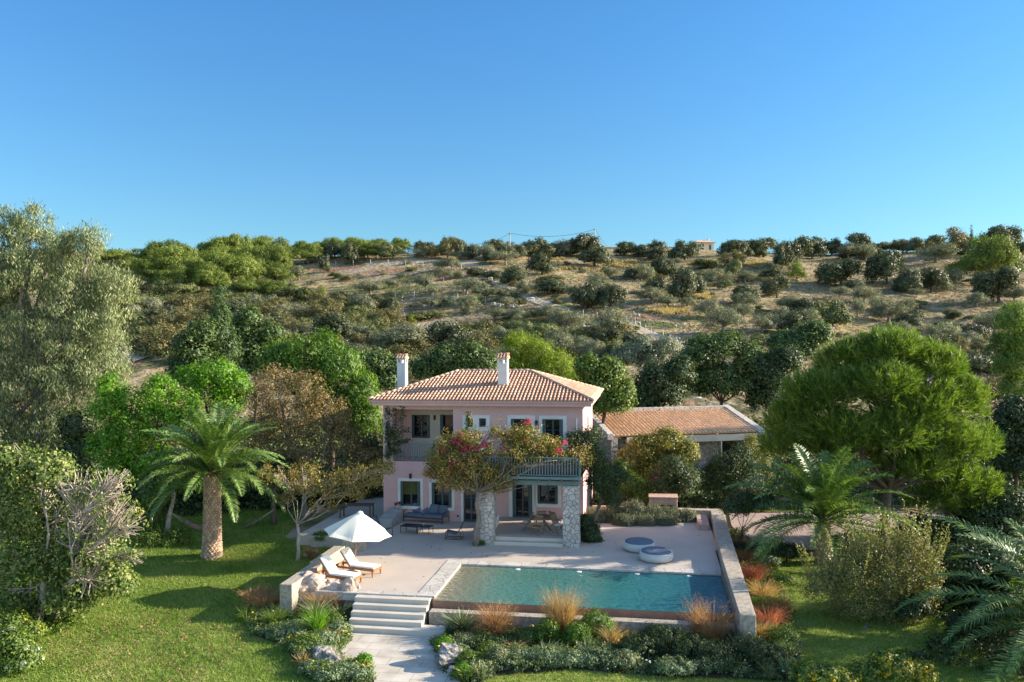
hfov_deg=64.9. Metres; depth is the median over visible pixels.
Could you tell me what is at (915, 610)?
bush
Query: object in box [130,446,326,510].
tree
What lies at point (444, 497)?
window
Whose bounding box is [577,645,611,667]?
bedding plant
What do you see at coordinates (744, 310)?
olive tree
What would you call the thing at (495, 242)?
carob tree
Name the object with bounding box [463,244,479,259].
carob tree
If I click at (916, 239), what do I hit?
carob tree
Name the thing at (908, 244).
shrub
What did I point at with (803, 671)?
flowering bush
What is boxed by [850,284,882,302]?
olive tree
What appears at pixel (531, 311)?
shrub
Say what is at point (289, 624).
ground cover
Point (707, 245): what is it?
ridge house
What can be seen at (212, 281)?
pine tree
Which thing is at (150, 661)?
fallen leaves
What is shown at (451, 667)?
boulder
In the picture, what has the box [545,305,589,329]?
olive tree
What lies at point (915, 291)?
olive tree
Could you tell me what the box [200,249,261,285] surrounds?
pine tree
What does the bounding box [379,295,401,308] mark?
carob tree
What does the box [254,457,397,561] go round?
tree
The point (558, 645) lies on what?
grass clump
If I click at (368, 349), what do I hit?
shrub
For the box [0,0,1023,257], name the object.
sky
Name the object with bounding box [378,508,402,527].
stone bench
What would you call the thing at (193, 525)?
hammock
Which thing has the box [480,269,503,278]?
carob tree
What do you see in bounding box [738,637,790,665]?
bedding plant
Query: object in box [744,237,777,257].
carob tree
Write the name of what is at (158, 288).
shrub
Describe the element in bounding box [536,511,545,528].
dining chair
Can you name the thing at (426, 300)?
olive tree
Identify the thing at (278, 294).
shrub
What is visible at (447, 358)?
tree
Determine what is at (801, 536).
gravel drive
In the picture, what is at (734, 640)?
bedding plant
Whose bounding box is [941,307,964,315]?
olive tree
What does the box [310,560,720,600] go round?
coping
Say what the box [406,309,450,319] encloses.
shrub
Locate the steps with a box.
[349,594,447,636]
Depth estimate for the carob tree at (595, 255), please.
208.10 m
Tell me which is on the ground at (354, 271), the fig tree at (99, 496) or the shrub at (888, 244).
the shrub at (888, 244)
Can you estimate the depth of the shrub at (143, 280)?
179.98 m
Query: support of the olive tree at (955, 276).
on the ground at (354, 271)
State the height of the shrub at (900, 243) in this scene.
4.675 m
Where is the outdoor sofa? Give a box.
[403,503,448,523]
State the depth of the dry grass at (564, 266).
204.58 m
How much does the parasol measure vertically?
2.660 m
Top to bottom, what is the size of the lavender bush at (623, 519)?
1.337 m
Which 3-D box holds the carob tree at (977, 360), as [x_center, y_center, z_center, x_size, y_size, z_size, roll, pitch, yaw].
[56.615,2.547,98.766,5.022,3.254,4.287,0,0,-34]
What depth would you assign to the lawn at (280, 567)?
31.31 m
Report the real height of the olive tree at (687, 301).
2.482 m
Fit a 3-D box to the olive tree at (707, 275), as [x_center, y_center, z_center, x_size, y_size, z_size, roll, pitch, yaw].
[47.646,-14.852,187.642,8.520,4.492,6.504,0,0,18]
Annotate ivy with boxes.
[381,405,412,461]
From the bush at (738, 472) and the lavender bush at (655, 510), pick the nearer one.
the lavender bush at (655, 510)
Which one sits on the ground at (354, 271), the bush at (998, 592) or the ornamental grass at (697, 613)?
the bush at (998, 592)
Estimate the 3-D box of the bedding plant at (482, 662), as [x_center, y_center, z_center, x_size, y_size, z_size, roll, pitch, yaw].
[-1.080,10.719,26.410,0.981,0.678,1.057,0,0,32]
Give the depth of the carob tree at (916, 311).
145.77 m
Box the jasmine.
[560,422,633,520]
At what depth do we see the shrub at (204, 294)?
166.23 m
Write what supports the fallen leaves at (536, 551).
on the terrace
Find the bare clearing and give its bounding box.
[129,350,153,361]
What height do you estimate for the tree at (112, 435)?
9.060 m
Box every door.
[440,415,452,453]
[464,486,476,520]
[511,419,530,458]
[512,485,531,516]
[542,419,562,456]
[722,440,736,464]
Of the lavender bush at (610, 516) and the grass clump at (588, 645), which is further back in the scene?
the lavender bush at (610, 516)
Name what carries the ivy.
attached to the house at (557, 406)
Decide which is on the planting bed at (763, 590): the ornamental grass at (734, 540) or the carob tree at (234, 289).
the ornamental grass at (734, 540)
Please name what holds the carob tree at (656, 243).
on the ground at (354, 271)
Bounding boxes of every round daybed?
[623,537,654,552]
[639,546,673,562]
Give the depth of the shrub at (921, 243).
248.14 m
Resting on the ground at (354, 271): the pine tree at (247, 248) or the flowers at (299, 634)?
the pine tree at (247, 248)
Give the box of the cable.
[511,229,594,236]
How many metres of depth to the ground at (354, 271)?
161.46 m
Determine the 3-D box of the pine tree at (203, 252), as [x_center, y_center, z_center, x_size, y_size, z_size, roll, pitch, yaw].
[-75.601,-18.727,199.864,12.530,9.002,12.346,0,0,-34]
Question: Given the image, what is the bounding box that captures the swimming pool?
[432,565,734,623]
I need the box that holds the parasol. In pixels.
[324,511,390,571]
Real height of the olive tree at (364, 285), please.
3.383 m
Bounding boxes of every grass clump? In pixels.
[232,599,259,621]
[289,650,312,662]
[295,618,316,632]
[319,644,349,657]
[320,627,348,637]
[445,658,480,681]
[468,659,488,681]
[502,637,530,648]
[503,625,526,636]
[530,639,561,653]
[545,640,567,651]
[547,642,570,657]
[572,635,605,650]
[578,633,608,646]
[662,640,677,656]
[756,661,778,678]
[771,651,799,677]
[775,640,797,657]
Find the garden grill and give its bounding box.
[648,493,677,511]
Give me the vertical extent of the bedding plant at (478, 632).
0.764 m
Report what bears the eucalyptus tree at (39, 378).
on the ground at (354, 271)
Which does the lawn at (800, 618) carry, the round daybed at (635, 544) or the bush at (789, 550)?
the bush at (789, 550)
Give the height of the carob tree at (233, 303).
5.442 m
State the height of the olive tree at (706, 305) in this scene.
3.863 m
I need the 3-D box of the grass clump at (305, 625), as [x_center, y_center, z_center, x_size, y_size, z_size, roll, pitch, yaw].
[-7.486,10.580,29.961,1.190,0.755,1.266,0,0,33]
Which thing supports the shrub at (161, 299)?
on the ground at (354, 271)
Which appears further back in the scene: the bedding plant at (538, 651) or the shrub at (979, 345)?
the shrub at (979, 345)
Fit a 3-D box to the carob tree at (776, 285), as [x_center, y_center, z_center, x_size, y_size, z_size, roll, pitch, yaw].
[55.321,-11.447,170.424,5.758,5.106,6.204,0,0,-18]
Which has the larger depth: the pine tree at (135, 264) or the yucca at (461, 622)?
the pine tree at (135, 264)
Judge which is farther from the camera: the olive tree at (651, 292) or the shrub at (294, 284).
the shrub at (294, 284)
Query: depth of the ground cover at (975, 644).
28.27 m
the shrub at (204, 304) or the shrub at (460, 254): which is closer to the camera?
the shrub at (204, 304)
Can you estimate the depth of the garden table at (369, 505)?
45.83 m
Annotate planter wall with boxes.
[592,505,647,509]
[696,514,709,529]
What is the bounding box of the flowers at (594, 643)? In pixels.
[438,623,800,668]
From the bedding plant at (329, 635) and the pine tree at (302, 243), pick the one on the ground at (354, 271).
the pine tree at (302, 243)
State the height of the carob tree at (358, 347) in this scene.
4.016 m
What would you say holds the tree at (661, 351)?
on the ground at (354, 271)
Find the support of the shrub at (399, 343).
on the ground at (354, 271)
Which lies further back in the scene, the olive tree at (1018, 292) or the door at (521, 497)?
the olive tree at (1018, 292)
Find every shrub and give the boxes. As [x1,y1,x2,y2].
[110,294,147,309]
[116,315,140,325]
[119,334,139,342]
[121,275,150,287]
[122,294,164,307]
[124,303,148,314]
[126,321,183,350]
[127,319,155,326]
[129,287,143,296]
[131,323,164,334]
[138,295,179,311]
[139,284,156,295]
[140,309,202,327]
[142,284,170,296]
[153,278,187,287]
[161,292,198,305]
[164,282,202,294]
[164,297,186,312]
[166,293,209,308]
[170,305,200,315]
[189,309,211,320]
[191,292,216,303]
[196,296,214,312]
[198,287,210,295]
[221,295,237,301]
[223,290,250,298]
[236,296,258,303]
[245,330,296,341]
[247,293,276,303]
[255,300,286,315]
[266,297,287,305]
[267,289,288,297]
[271,285,314,299]
[272,301,310,316]
[276,318,301,332]
[279,279,301,288]
[279,335,313,343]
[283,314,293,321]
[285,301,300,308]
[294,293,321,298]
[297,317,311,322]
[298,322,310,329]
[302,304,325,317]
[304,297,343,311]
[305,292,325,304]
[309,300,346,316]
[316,285,326,294]
[327,271,342,276]
[327,289,344,296]
[330,293,347,301]
[331,332,377,346]
[333,298,357,305]
[340,275,355,279]
[341,304,372,312]
[345,311,374,320]
[346,291,379,308]
[347,316,374,324]
[351,316,388,330]
[353,348,391,356]
[366,242,392,257]
[366,310,389,324]
[370,333,389,344]
[374,342,403,351]
[375,270,388,274]
[378,245,410,257]
[378,350,418,365]
[380,306,406,321]
[382,291,395,296]
[386,338,418,349]
[386,342,423,356]
[387,320,416,329]
[395,274,408,276]
[402,259,412,263]
[405,267,417,271]
[405,313,416,323]
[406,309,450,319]
[407,338,438,354]
[411,248,427,258]
[413,245,440,256]
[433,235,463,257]
[447,251,466,259]
[459,306,472,311]
[460,322,485,330]
[465,330,503,350]
[469,243,492,254]
[470,327,490,334]
[473,246,495,259]
[475,318,507,330]
[487,344,517,358]
[492,325,506,338]
[497,319,522,328]
[501,241,514,246]
[504,245,524,255]
[509,281,517,285]
[511,298,528,303]
[516,278,535,291]
[516,320,559,336]
[524,308,539,315]
[536,274,565,279]
[542,329,570,339]
[543,330,576,353]
[551,238,575,255]
[552,298,561,302]
[566,333,590,353]
[572,338,605,356]
[576,324,608,338]
[602,341,624,361]
[614,317,635,335]
[636,267,656,279]
[681,293,697,299]
[687,257,723,268]
[716,279,734,288]
[718,249,746,265]
[725,258,742,278]
[750,332,769,348]
[787,260,806,279]
[807,297,854,326]
[831,331,851,336]
[878,241,893,249]
[890,239,904,251]
[892,238,908,251]
[901,239,914,252]
[910,239,933,250]
[914,300,927,306]
[929,319,963,327]
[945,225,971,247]
[946,342,976,354]
[949,335,973,350]
[957,240,982,253]
[966,379,1007,405]
[969,337,988,350]
[977,355,1006,372]
[980,375,1012,388]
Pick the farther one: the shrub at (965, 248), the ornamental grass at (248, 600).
the shrub at (965, 248)
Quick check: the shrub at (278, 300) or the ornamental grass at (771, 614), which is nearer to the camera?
the ornamental grass at (771, 614)
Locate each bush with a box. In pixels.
[0,605,48,640]
[0,621,48,677]
[131,526,193,548]
[301,431,383,504]
[580,512,603,543]
[585,505,608,522]
[598,457,656,504]
[602,504,624,522]
[610,512,637,526]
[612,425,700,493]
[620,497,648,516]
[632,512,657,526]
[645,501,664,516]
[651,512,678,526]
[662,505,686,522]
[680,507,696,522]
[699,440,766,498]
[732,540,766,553]
[739,431,777,483]
[760,537,809,561]
[785,658,858,681]
[794,497,951,629]
[845,645,940,681]
[891,592,935,622]
[894,481,1023,546]
[908,537,1023,611]
[919,583,948,608]
[945,609,993,636]
[983,587,1020,610]
[991,580,1023,596]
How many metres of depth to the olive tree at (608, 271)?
197.15 m
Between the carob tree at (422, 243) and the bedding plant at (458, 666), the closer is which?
the bedding plant at (458, 666)
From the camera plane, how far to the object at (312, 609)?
31.19 m
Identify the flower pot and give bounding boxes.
[394,502,401,507]
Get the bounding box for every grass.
[233,584,270,605]
[243,578,275,604]
[243,582,280,610]
[297,588,336,608]
[300,544,323,558]
[314,592,343,609]
[467,597,523,637]
[534,581,590,635]
[536,588,569,624]
[550,256,567,262]
[555,264,592,270]
[572,270,613,277]
[590,618,633,644]
[608,259,651,268]
[644,304,689,314]
[648,306,678,315]
[677,592,739,641]
[677,595,712,633]
[693,291,715,299]
[696,268,737,275]
[731,535,753,542]
[736,547,761,564]
[739,556,773,582]
[742,260,768,268]
[744,576,787,600]
[750,274,778,280]
[752,599,792,630]
[756,616,781,643]
[760,589,798,613]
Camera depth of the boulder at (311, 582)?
32.46 m
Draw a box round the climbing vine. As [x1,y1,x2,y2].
[464,411,469,432]
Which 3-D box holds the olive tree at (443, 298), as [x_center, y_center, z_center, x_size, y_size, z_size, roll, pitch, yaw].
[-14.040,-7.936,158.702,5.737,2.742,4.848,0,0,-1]
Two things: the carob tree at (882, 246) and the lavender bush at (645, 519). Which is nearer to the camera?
the lavender bush at (645, 519)
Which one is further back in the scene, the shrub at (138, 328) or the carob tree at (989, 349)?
the shrub at (138, 328)
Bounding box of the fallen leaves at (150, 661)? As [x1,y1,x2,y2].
[45,604,252,681]
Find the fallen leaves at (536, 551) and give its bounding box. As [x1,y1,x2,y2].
[402,530,702,576]
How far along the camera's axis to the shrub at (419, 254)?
222.57 m
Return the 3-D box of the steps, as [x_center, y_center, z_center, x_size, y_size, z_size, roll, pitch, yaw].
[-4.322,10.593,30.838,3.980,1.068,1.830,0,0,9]
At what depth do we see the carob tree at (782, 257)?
201.26 m
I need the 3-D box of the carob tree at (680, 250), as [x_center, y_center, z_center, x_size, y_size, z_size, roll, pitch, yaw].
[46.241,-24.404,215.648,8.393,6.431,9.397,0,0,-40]
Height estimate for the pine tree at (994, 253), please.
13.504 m
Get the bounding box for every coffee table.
[400,523,422,534]
[416,525,433,533]
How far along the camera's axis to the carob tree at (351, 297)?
163.20 m
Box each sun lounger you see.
[316,554,362,581]
[335,547,381,577]
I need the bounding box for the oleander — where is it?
[645,450,702,500]
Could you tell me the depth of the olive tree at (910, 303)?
149.40 m
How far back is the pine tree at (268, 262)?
211.65 m
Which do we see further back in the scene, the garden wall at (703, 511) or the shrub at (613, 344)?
the shrub at (613, 344)
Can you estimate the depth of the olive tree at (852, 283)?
177.80 m
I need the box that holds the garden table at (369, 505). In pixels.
[338,503,374,518]
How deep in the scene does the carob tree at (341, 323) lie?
123.47 m
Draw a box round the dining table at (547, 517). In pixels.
[531,514,555,532]
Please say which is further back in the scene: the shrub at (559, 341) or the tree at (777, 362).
the shrub at (559, 341)
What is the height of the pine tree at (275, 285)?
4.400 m
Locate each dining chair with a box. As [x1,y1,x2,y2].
[522,512,533,530]
[530,515,543,535]
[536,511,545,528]
[548,511,561,528]
[550,514,562,534]
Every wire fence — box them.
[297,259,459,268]
[395,292,485,302]
[635,319,687,346]
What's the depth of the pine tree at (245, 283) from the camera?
176.69 m
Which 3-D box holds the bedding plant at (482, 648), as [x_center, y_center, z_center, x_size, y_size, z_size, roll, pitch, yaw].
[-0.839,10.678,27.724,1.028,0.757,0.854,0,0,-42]
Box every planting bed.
[246,600,373,681]
[436,632,798,681]
[733,535,792,644]
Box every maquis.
[0,248,134,348]
[102,287,644,382]
[120,285,630,377]
[148,270,292,296]
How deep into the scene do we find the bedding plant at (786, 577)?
35.36 m
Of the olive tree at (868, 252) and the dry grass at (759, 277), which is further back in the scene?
the olive tree at (868, 252)
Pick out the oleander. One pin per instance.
(681, 478)
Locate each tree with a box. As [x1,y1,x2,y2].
[0,196,142,482]
[0,400,123,505]
[0,440,143,620]
[46,461,152,621]
[75,327,134,409]
[81,369,206,521]
[95,249,131,263]
[114,255,138,275]
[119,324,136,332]
[121,465,193,533]
[122,248,153,260]
[128,254,171,274]
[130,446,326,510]
[132,261,162,282]
[136,402,290,559]
[138,239,172,258]
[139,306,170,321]
[149,268,190,285]
[154,239,193,256]
[154,243,203,271]
[161,255,199,277]
[162,261,196,284]
[162,314,224,453]
[169,356,255,416]
[182,258,198,280]
[191,261,231,290]
[195,270,230,288]
[196,241,212,253]
[198,245,234,259]
[200,249,226,261]
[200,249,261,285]
[203,235,239,251]
[205,282,242,417]
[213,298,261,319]
[224,286,245,292]
[226,230,254,250]
[227,304,285,435]
[229,243,258,260]
[229,275,263,294]
[230,248,255,259]
[232,450,305,524]
[237,362,382,521]
[243,256,267,279]
[250,235,276,248]
[251,243,273,263]
[253,253,283,272]
[253,325,382,476]
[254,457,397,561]
[256,278,272,290]
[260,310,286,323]
[261,279,289,293]
[265,244,293,267]
[265,260,296,280]
[270,236,303,260]
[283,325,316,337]
[288,265,307,279]
[292,240,306,248]
[292,243,323,263]
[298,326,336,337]
[306,241,323,261]
[311,311,357,336]
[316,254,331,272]
[317,237,339,255]
[322,241,346,258]
[328,239,353,253]
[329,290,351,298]
[340,242,360,263]
[340,341,389,358]
[341,340,368,349]
[341,347,408,444]
[342,323,367,335]
[343,236,367,242]
[346,293,367,305]
[352,239,380,258]
[352,280,386,294]
[357,246,366,258]
[357,327,378,341]
[364,245,380,258]
[364,293,385,309]
[367,238,387,244]
[369,322,442,343]
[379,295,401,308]
[382,278,400,287]
[390,236,412,250]
[403,302,423,310]
[408,338,497,380]
[412,241,434,251]
[414,274,434,291]
[419,297,440,308]
[424,319,471,343]
[426,286,441,293]
[430,266,455,280]
[432,259,447,268]
[432,294,451,307]
[434,335,480,349]
[441,256,463,270]
[449,294,481,312]
[451,271,465,277]
[451,275,485,294]
[454,238,466,257]
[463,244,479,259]
[465,267,486,275]
[470,283,504,301]
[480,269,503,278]
[480,307,508,321]
[481,250,495,259]
[483,238,504,246]
[488,249,519,265]
[493,244,512,251]
[495,286,525,297]
[495,328,581,381]
[496,328,533,342]
[497,296,518,305]
[498,264,527,283]
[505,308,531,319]
[510,243,527,257]
[518,236,555,255]
[525,252,557,274]
[526,246,533,255]
[532,304,563,316]
[533,278,569,293]
[534,243,554,255]
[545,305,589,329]
[549,242,563,255]
[563,238,581,255]
[566,280,600,308]
[570,232,604,254]
[571,351,640,423]
[576,244,615,265]
[584,273,611,285]
[591,281,608,292]
[591,306,629,331]
[591,328,620,343]
[593,282,628,308]
[601,267,618,276]
[605,345,627,361]
[609,334,680,372]
[613,241,636,254]
[621,331,653,344]
[622,268,639,279]
[623,263,653,279]
[629,351,698,407]
[630,244,650,256]
[634,285,672,303]
[643,246,666,258]
[643,275,666,291]
[646,239,669,253]
[650,256,677,275]
[654,261,673,273]
[656,296,677,305]
[665,239,701,260]
[665,265,698,298]
[669,257,684,265]
[676,326,767,433]
[679,296,695,307]
[689,298,725,318]
[691,274,707,292]
[698,306,746,331]
[700,268,735,285]
[715,239,749,254]
[717,486,783,540]
[722,443,928,568]
[727,291,758,305]
[728,302,754,318]
[729,284,760,304]
[736,269,757,282]
[740,248,753,256]
[741,339,806,435]
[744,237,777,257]
[746,313,782,332]
[753,248,768,256]
[754,322,1007,553]
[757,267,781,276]
[760,275,790,297]
[763,317,835,371]
[766,263,781,268]
[768,305,789,327]
[772,241,795,268]
[774,294,806,308]
[776,311,808,331]
[779,237,813,265]
[780,306,824,327]
[786,297,814,313]
[797,235,825,243]
[804,240,829,258]
[811,258,864,283]
[823,236,843,254]
[830,285,852,297]
[837,242,866,259]
[837,251,859,258]
[838,281,852,289]
[844,231,872,246]
[848,278,865,290]
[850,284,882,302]
[851,296,867,315]
[857,243,879,261]
[862,248,905,284]
[864,298,908,322]
[867,296,895,308]
[872,242,887,249]
[882,320,914,332]
[887,296,916,313]
[889,276,916,291]
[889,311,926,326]
[890,515,1023,681]
[892,265,926,291]
[906,288,924,295]
[906,309,923,317]
[908,236,925,251]
[910,241,962,262]
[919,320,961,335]
[920,265,951,292]
[924,234,946,245]
[924,334,949,351]
[925,332,952,338]
[930,268,966,283]
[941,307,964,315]
[942,334,971,345]
[943,312,962,318]
[944,231,1023,274]
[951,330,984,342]
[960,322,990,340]
[960,349,994,373]
[964,291,990,307]
[968,263,1020,302]
[969,224,973,242]
[971,308,1015,336]
[972,314,989,327]
[977,224,1023,245]
[982,344,1001,352]
[982,387,1023,488]
[984,297,1023,400]
[984,348,1002,358]
[985,524,1023,592]
[997,235,1022,247]
[1000,286,1023,303]
[1014,242,1023,252]
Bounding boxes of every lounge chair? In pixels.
[371,515,392,534]
[445,520,464,539]
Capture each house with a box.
[367,353,603,547]
[688,238,715,250]
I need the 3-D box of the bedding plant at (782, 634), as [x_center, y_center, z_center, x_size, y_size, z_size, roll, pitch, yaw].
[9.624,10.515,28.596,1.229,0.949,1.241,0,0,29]
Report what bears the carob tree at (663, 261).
on the ground at (354, 271)
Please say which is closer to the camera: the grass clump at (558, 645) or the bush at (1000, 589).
the grass clump at (558, 645)
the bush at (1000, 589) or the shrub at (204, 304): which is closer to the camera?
the bush at (1000, 589)
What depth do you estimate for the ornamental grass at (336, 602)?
32.15 m
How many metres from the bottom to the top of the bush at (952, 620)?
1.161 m
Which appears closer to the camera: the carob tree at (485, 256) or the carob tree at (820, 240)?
the carob tree at (485, 256)
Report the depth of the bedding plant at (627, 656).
26.76 m
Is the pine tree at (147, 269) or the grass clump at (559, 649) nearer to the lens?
the grass clump at (559, 649)
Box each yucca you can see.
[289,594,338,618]
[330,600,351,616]
[436,606,480,631]
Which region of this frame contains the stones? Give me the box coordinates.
[397,258,1023,383]
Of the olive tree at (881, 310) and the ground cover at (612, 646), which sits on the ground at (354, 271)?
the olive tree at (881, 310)
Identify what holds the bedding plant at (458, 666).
on the planting bed at (713, 674)
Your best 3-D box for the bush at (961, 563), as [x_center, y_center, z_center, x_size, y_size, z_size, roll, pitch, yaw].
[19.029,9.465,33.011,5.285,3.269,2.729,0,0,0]
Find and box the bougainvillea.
[421,410,596,546]
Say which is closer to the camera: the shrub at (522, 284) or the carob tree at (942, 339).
the carob tree at (942, 339)
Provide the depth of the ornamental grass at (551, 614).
29.31 m
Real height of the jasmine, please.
6.072 m
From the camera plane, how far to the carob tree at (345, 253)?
224.92 m
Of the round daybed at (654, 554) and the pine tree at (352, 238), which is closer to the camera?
the round daybed at (654, 554)
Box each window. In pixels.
[400,481,419,505]
[412,415,429,437]
[432,482,451,506]
[468,418,472,426]
[479,418,485,426]
[537,485,557,503]
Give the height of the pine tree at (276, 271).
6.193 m
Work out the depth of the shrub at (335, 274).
203.54 m
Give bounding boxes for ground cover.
[0,409,993,471]
[0,460,383,521]
[0,570,87,645]
[245,586,375,680]
[429,618,803,681]
[589,450,1023,511]
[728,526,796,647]
[832,524,1023,676]
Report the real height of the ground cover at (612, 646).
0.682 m
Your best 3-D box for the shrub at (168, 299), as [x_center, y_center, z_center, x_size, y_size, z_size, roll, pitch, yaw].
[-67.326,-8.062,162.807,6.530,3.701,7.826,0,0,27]
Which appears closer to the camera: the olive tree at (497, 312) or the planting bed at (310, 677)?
the planting bed at (310, 677)
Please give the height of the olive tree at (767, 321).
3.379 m
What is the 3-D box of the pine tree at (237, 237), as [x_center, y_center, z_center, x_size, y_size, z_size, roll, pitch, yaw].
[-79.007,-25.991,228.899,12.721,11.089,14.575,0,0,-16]
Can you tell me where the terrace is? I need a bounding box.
[300,495,721,609]
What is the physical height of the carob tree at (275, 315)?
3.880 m
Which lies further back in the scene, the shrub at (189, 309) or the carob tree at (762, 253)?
the carob tree at (762, 253)
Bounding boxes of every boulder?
[299,571,327,606]
[311,646,343,662]
[325,578,343,604]
[338,577,359,611]
[434,642,461,667]
[445,665,453,676]
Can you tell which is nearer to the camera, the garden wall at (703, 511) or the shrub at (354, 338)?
the garden wall at (703, 511)
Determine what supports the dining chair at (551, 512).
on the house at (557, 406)
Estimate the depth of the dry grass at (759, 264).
207.38 m
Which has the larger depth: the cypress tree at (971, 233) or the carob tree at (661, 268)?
the cypress tree at (971, 233)
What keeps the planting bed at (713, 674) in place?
on the lawn at (800, 618)
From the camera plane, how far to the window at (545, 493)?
44.08 m
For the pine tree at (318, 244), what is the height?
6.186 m
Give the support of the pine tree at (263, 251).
on the ground at (354, 271)
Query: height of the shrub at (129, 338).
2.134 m
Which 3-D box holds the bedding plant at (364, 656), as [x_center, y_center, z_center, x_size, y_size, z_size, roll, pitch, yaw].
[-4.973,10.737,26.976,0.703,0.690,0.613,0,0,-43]
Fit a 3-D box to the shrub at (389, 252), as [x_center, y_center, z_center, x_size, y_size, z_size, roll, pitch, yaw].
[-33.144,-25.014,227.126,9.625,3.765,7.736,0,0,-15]
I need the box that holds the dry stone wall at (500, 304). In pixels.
[490,302,520,307]
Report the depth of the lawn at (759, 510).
49.65 m
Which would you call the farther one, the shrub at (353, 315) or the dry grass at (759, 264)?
the dry grass at (759, 264)
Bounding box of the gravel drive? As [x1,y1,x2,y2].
[729,513,989,551]
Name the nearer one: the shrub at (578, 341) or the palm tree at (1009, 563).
the palm tree at (1009, 563)
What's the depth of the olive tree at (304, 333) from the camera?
122.19 m
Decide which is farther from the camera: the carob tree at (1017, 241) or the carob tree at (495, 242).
the carob tree at (495, 242)
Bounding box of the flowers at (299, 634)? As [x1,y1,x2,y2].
[243,604,371,672]
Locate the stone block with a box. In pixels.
[342,540,366,550]
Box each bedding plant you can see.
[264,621,290,639]
[281,623,309,641]
[285,609,307,623]
[286,631,324,648]
[294,657,327,676]
[308,529,327,541]
[310,628,340,641]
[311,664,346,681]
[324,611,346,623]
[324,657,361,678]
[326,618,353,635]
[343,662,375,681]
[353,650,374,664]
[433,633,453,650]
[451,663,471,677]
[452,632,475,643]
[453,640,469,650]
[454,646,485,664]
[466,656,495,676]
[473,540,485,546]
[473,629,496,646]
[475,639,499,657]
[485,644,509,664]
[505,643,533,660]
[513,626,540,643]
[523,644,558,666]
[534,615,561,642]
[549,647,587,668]
[560,619,592,643]
[576,605,616,638]
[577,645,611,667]
[599,647,643,667]
[617,631,663,657]
[636,621,667,641]
[642,623,689,649]
[651,653,699,677]
[665,631,713,658]
[691,636,741,660]
[719,630,766,654]
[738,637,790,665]
[756,553,780,566]
[766,623,801,642]
[770,571,796,585]
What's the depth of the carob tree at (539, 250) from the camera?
230.01 m
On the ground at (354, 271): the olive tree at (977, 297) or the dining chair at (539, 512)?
the olive tree at (977, 297)
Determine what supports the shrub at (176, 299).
on the ground at (354, 271)
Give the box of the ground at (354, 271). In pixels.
[0,247,1023,678]
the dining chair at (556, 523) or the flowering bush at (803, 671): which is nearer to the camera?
the flowering bush at (803, 671)
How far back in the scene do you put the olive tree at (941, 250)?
227.47 m
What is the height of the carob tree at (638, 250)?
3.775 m
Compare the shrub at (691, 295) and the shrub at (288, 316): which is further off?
the shrub at (691, 295)
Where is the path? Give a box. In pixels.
[341,632,459,681]
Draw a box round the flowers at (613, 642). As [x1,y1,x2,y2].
[455,621,790,672]
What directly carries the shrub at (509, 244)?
on the ground at (354, 271)
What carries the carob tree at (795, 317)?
on the ground at (354, 271)
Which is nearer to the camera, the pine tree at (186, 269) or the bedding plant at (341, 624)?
the bedding plant at (341, 624)
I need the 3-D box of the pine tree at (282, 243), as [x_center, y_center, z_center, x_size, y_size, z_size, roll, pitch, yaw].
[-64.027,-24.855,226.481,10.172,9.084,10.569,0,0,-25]
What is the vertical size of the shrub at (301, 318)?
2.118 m
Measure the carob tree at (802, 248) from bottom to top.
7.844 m
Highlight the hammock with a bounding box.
[172,510,272,530]
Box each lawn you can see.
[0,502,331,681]
[484,556,1023,681]
[640,484,869,511]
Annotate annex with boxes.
[592,405,764,471]
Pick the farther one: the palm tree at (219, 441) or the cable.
the cable
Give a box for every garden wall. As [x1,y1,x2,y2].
[280,565,321,613]
[310,546,344,573]
[429,608,735,634]
[679,508,722,526]
[711,511,755,643]
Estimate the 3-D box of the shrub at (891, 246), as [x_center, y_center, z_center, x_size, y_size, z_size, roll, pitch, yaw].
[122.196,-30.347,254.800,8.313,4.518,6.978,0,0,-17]
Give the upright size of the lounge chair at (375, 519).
0.930 m
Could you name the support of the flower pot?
on the stone bench
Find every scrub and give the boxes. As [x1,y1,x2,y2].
[292,257,633,334]
[392,256,1023,381]
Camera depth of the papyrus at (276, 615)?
30.75 m
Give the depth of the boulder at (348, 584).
32.41 m
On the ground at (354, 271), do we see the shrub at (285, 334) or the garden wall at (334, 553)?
the shrub at (285, 334)
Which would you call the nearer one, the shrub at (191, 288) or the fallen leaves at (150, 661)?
the fallen leaves at (150, 661)
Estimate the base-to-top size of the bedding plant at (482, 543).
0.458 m
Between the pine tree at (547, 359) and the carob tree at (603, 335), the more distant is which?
the carob tree at (603, 335)
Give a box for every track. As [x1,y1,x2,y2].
[487,281,568,308]
[629,322,684,348]
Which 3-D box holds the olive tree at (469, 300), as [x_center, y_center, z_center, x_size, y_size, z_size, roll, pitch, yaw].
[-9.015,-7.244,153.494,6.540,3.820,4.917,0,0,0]
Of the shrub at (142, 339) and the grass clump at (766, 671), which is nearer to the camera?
the grass clump at (766, 671)

